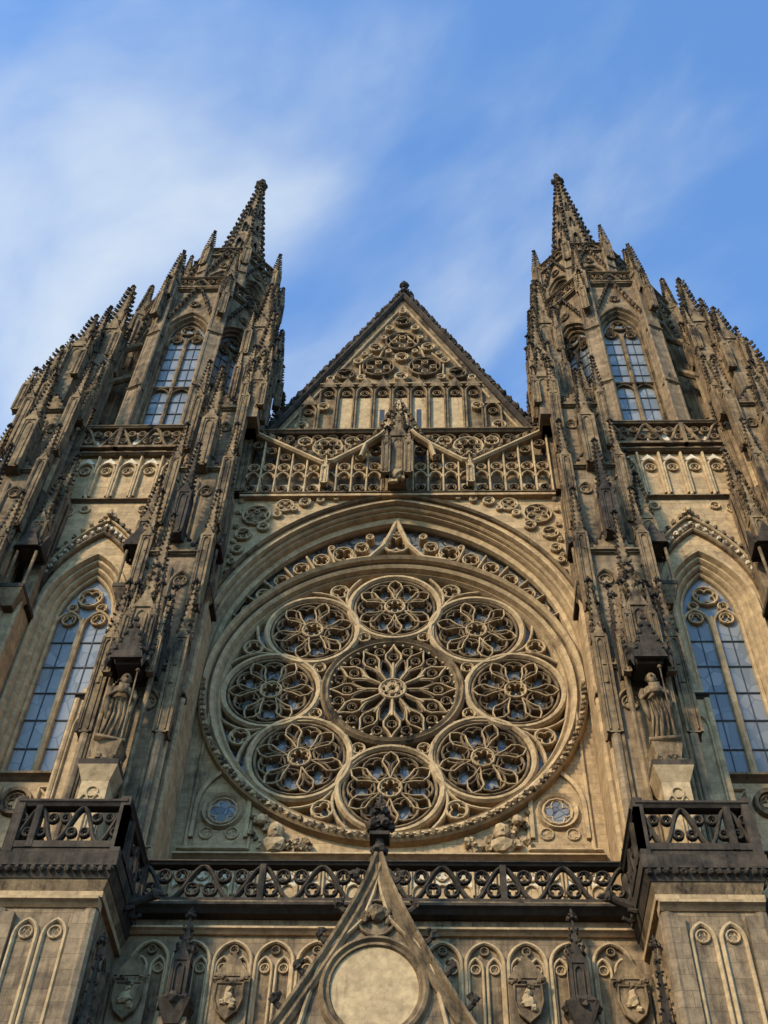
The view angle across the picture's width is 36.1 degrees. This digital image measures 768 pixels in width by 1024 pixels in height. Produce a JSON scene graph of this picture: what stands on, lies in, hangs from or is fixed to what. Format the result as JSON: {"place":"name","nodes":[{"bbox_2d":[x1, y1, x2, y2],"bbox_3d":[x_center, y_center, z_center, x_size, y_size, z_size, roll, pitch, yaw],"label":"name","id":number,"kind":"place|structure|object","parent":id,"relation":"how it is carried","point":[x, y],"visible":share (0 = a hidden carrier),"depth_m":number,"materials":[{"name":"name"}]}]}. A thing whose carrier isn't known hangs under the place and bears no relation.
{"place":"outdoors","nodes":[
{"label":"outdoors","id":0,"kind":"place"},
{"bbox_2d":[0,0,767,459],"label":"sky","id":1,"kind":"structure","parent":0,"point":[422,144],"materials":[{"name":"blue"}]},
{"bbox_2d":[210,530,570,827],"bbox_3d":[0.369,6.395,46.818,15.000,19.121,0.632,0,-52,2],"label":"rose window glass","id":2,"kind":"object","parent":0,"point":[556,811],"visible":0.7,"depth_m":45.75,"materials":[{"name":"black glass"}]},
{"label":"ground","id":3,"kind":"structure","parent":0,"visible":0},
{"bbox_2d":[0,181,767,1023],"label":"pinnacles and tracery","id":4,"kind":"object","parent":3,"relation":"on","point":[400,449],"visible":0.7,"depth_m":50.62,"materials":[{"name":"stone"}]},
{"bbox_2d":[94,668,139,747],"bbox_3d":[-8.675,6.415,38.520,1.050,3.182,0.902,13,-53,-8],"label":"stone statue","id":5,"kind":"object","parent":4,"relation":"on","point":[123,695],"visible":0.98,"depth_m":38.28,"materials":[{"name":"stone"}]},
{"bbox_2d":[330,947,418,1023],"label":"portal gable roundel","id":6,"kind":"object","parent":4,"relation":"attached to","point":[375,985],"visible":1,"depth_m":29.43,"materials":[{"name":"stone"}]},
{"bbox_2d":[638,664,681,745],"bbox_3d":[8.787,6.303,37.874,1.050,3.182,0.902,-6,-52,6],"label":"stone statue","id":7,"kind":"object","parent":4,"relation":"on","point":[655,696],"visible":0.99,"depth_m":37.66,"materials":[{"name":"stone"}]},
{"bbox_2d":[0,248,767,1023],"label":"buttress masonry","id":8,"kind":"object","parent":3,"relation":"on","point":[86,926],"visible":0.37,"depth_m":37.54,"materials":[{"name":"stone"}]},
{"bbox_2d":[0,173,767,1023],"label":"darkened parapets and crockets","id":9,"kind":"object","parent":8,"relation":"on","point":[122,863],"visible":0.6,"depth_m":34.29,"materials":[{"name":"black stone"}]},
{"bbox_2d":[0,452,767,960],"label":"ashlar walls","id":10,"kind":"structure","parent":8,"relation":"on","point":[602,784],"depth_m":41.33,"materials":[{"name":"stone"}]},
{"bbox_2d":[45,433,752,887],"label":"pale carved panels","id":11,"kind":"object","parent":8,"relation":"attached to","point":[293,883],"visible":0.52,"depth_m":51.52,"materials":[{"name":"stone"}]},
{"bbox_2d":[13,339,767,771],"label":"glazing bars and doors","id":12,"kind":"object","parent":3,"relation":"on","point":[381,417],"visible":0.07,"depth_m":47.47,"materials":[{"name":"black metal"}]},
{"bbox_2d":[6,298,767,771],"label":"lancet window glass","id":13,"kind":"object","parent":12,"relation":"attached to","point":[716,678],"visible":0.21,"depth_m":47.29,"materials":[{"name":"blue glass"}]}
]}

